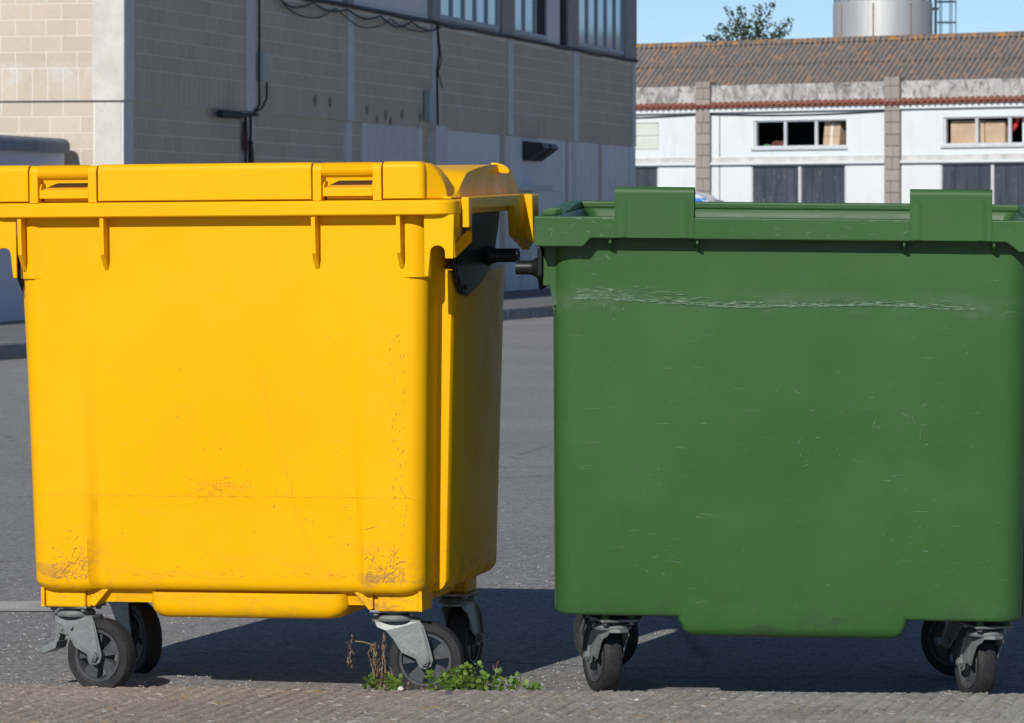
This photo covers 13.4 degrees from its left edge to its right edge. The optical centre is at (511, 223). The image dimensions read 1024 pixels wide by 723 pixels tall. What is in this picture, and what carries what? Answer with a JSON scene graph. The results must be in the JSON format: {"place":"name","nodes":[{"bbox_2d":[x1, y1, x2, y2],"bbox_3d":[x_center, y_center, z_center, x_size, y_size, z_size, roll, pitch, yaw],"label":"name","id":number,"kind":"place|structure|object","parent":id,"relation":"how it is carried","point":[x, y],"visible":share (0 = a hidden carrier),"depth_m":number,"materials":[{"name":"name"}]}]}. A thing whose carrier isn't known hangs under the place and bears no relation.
{"place":"outdoors","nodes":[
{"label":"outdoors","id":0,"kind":"place"},
{"bbox_2d":[0,288,551,341],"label":"pavement","id":1,"kind":"structure","parent":0,"point":[10,331],"depth_m":63.42,"materials":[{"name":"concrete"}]},
{"bbox_2d":[0,306,1023,694],"bbox_3d":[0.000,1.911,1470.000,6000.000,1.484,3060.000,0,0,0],"label":"ground","id":2,"kind":"structure","parent":0,"point":[526,460],"depth_m":12.62,"materials":[{"name":"grey asphalt"}]},
{"bbox_2d":[0,601,52,610],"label":"concrete strip","id":3,"kind":"object","parent":2,"relation":"on","point":[20,606],"visible":0.67,"depth_m":13.46,"materials":[{"name":"grey concrete"}]},
{"bbox_2d":[0,135,69,321],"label":"annex wall","id":4,"kind":"structure","parent":2,"relation":"on","point":[26,150],"depth_m":52.16,"materials":[{"name":"stone"}]},
{"bbox_2d":[0,161,538,690],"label":"waste container","id":5,"kind":"object","parent":2,"relation":"on","point":[264,389],"visible":0.99,"depth_m":11.29,"materials":[{"name":"yellow plastic"}]},
{"bbox_2d":[0,304,552,359],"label":"kerb","id":6,"kind":"structure","parent":2,"relation":"on","point":[13,350],"depth_m":59.97,"materials":[{"name":"concrete"}]},
{"bbox_2d":[0,0,639,290],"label":"warehouse","id":7,"kind":"structure","parent":2,"relation":"on","point":[538,97],"depth_m":64.24,"materials":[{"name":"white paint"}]},
{"bbox_2d":[366,124,416,162],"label":"blocked doorway","id":8,"kind":"structure","parent":7,"relation":"in","point":[376,150],"depth_m":67.27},
{"bbox_2d":[439,0,498,30],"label":"window","id":9,"kind":"structure","parent":7,"relation":"in","point":[484,14],"depth_m":72.68,"materials":[{"name":"glass"}]},
{"bbox_2d":[521,191,532,289],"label":"door","id":10,"kind":"structure","parent":7,"relation":"in","point":[527,280],"depth_m":76.79,"materials":[{"name":"metal"}]},
{"bbox_2d":[515,0,546,39],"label":"window","id":11,"kind":"structure","parent":7,"relation":"in","point":[530,15],"depth_m":77.20,"materials":[{"name":"glass"}]},
{"bbox_2d":[579,0,623,54],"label":"window","id":12,"kind":"structure","parent":7,"relation":"in","point":[601,22],"depth_m":83.45,"materials":[{"name":"glass"}]},
{"bbox_2d":[362,671,402,690],"bbox_3d":[-0.330,1.172,10.986,0.107,0.098,0.056,0,0,-17],"label":"weed","id":13,"kind":"object","parent":2,"relation":"on","point":[370,683],"visible":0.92,"depth_m":10.98,"materials":[{"name":"green plant"}]},
{"bbox_2d":[386,674,403,690],"bbox_3d":[-0.293,1.173,10.959,0.048,0.094,0.062,0,0,0],"label":"weed","id":14,"kind":"object","parent":2,"relation":"on","point":[394,683],"visible":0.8,"depth_m":10.95,"materials":[{"name":"green plant"}]},
{"bbox_2d":[439,664,464,687],"bbox_3d":[-0.145,1.163,10.960,0.058,0.115,0.078,0,0,30],"label":"weed","id":15,"kind":"object","parent":2,"relation":"on","point":[452,675],"visible":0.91,"depth_m":10.95,"materials":[{"name":"green plant"}]},
{"bbox_2d":[454,660,487,690],"bbox_3d":[-0.114,1.158,10.959,0.095,0.126,0.058,0,0,-26],"label":"weed","id":16,"kind":"object","parent":2,"relation":"on","point":[470,683],"visible":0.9,"depth_m":10.96,"materials":[{"name":"green plant"}]},
{"bbox_2d":[476,667,504,690],"bbox_3d":[-0.054,1.167,10.960,0.075,0.106,0.073,0,0,0],"label":"weed","id":17,"kind":"object","parent":2,"relation":"on","point":[494,682],"visible":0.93,"depth_m":10.95,"materials":[{"name":"green plant"}]},
{"bbox_2d":[506,672,520,690],"bbox_3d":[-0.002,1.172,10.979,0.040,0.097,0.048,0,0,-43],"label":"weed","id":18,"kind":"object","parent":2,"relation":"on","point":[514,682],"visible":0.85,"depth_m":10.98,"materials":[{"name":"green plant"}]},
{"bbox_2d":[522,679,541,690],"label":"weed","id":19,"kind":"object","parent":2,"relation":"on","point":[535,685],"visible":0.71,"depth_m":10.94,"materials":[{"name":"green plant"}]},
{"bbox_2d":[695,191,723,201],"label":"car","id":20,"kind":"object","parent":2,"relation":"on","point":[702,197],"visible":0.02,"depth_m":112.23,"materials":[{"name":"white paint"}]},
{"bbox_2d":[703,0,793,40],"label":"tree","id":21,"kind":"object","parent":2,"relation":"on","point":[758,31],"visible":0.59,"depth_m":141.87,"materials":[{"name":"green plant"}]},
{"bbox_2d":[515,186,1023,693],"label":"waste container","id":22,"kind":"object","parent":2,"relation":"on","point":[789,418],"visible":0.99,"depth_m":11.12,"materials":[{"name":"green plastic"}]},
{"bbox_2d":[636,31,1023,203],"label":"workshop","id":23,"kind":"structure","parent":2,"relation":"on","point":[713,118],"depth_m":120.27,"materials":[{"name":"white paint"}]},
{"bbox_2d":[636,123,658,149],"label":"window","id":24,"kind":"structure","parent":23,"relation":"in","point":[647,134],"depth_m":123.97,"materials":[{"name":"white glass"}]},
{"bbox_2d":[636,166,658,186],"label":"door","id":25,"kind":"structure","parent":23,"relation":"in","point":[646,176],"depth_m":124.00,"materials":[{"name":"paint"}]},
{"bbox_2d":[770,141,783,145],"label":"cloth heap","id":26,"kind":"object","parent":23,"relation":"in","point":[777,143],"visible":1,"depth_m":121.39,"materials":[{"name":"red fabric"}]},
{"bbox_2d":[751,164,845,202],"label":"door","id":27,"kind":"structure","parent":23,"relation":"in","point":[825,183],"depth_m":120.60,"materials":[{"name":"paint"}]},
{"bbox_2d":[751,119,847,149],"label":"window","id":28,"kind":"structure","parent":23,"relation":"in","point":[797,147],"depth_m":120.71,"materials":[{"name":"paint"}]},
{"bbox_2d":[823,121,845,144],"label":"cardboard box","id":29,"kind":"object","parent":23,"relation":"on","point":[834,133],"visible":1,"depth_m":120.17,"materials":[{"name":"brown cardboard"}]},
{"bbox_2d":[951,120,987,142],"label":"cardboard box","id":30,"kind":"object","parent":23,"relation":"on","point":[962,131],"visible":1,"depth_m":117.39,"materials":[{"name":"brown cardboard"}]},
{"bbox_2d":[940,116,1023,147],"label":"window","id":31,"kind":"structure","parent":23,"relation":"in","point":[1010,144],"depth_m":116.91,"materials":[{"name":"paint"}]},
{"bbox_2d":[941,162,1023,203],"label":"door","id":32,"kind":"structure","parent":23,"relation":"in","point":[1005,180],"depth_m":116.60,"materials":[{"name":"paint"}]},
{"bbox_2d":[985,121,1007,142],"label":"cardboard box","id":33,"kind":"object","parent":23,"relation":"on","point":[996,131],"visible":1,"depth_m":116.78,"materials":[{"name":"brown cardboard"}]},
{"bbox_2d":[1012,118,1019,132],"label":"hose","id":34,"kind":"object","parent":23,"relation":"attached to","point":[1015,125],"visible":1,"depth_m":116.42,"materials":[{"name":"red plastic"}]},
{"bbox_2d":[1022,118,1023,141],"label":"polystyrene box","id":35,"kind":"object","parent":23,"relation":"on","point":[1023,130],"visible":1,"depth_m":116.25,"materials":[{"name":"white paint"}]},
{"bbox_2d":[833,0,955,36],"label":"silo","id":36,"kind":"object","parent":2,"relation":"on","point":[853,18],"visible":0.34,"depth_m":150.56,"materials":[{"name":"metal"}]},
{"bbox_2d":[0,684,1023,722],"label":"foreground pavement","id":37,"kind":"structure","parent":0,"point":[83,704],"depth_m":10.53,"materials":[{"name":"concrete"}]},
{"bbox_2d":[346,633,438,690],"bbox_3d":[-0.302,1.105,10.996,0.236,0.155,0.060,0,0,0],"label":"dry plant","id":38,"kind":"object","parent":37,"relation":"on","point":[375,653],"visible":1,"depth_m":10.99,"materials":[{"name":"brown plant"}]},
{"bbox_2d":[424,669,470,690],"bbox_3d":[-0.162,1.165,10.927,0.118,0.110,0.068,0,0,0],"label":"weed","id":39,"kind":"object","parent":37,"relation":"on","point":[447,684],"visible":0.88,"depth_m":10.92,"materials":[{"name":"green plant"}]},
{"bbox_2d":[3,684,1021,722],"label":"grit","id":40,"kind":"object","parent":37,"relation":"on","point":[494,690],"visible":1,"depth_m":10.76,"materials":[{"name":"grey gravel"}]},
{"bbox_2d":[637,0,1023,43],"label":"sky","id":41,"kind":"structure","parent":0,"point":[658,21],"materials":[{"name":"blue"}]}
]}

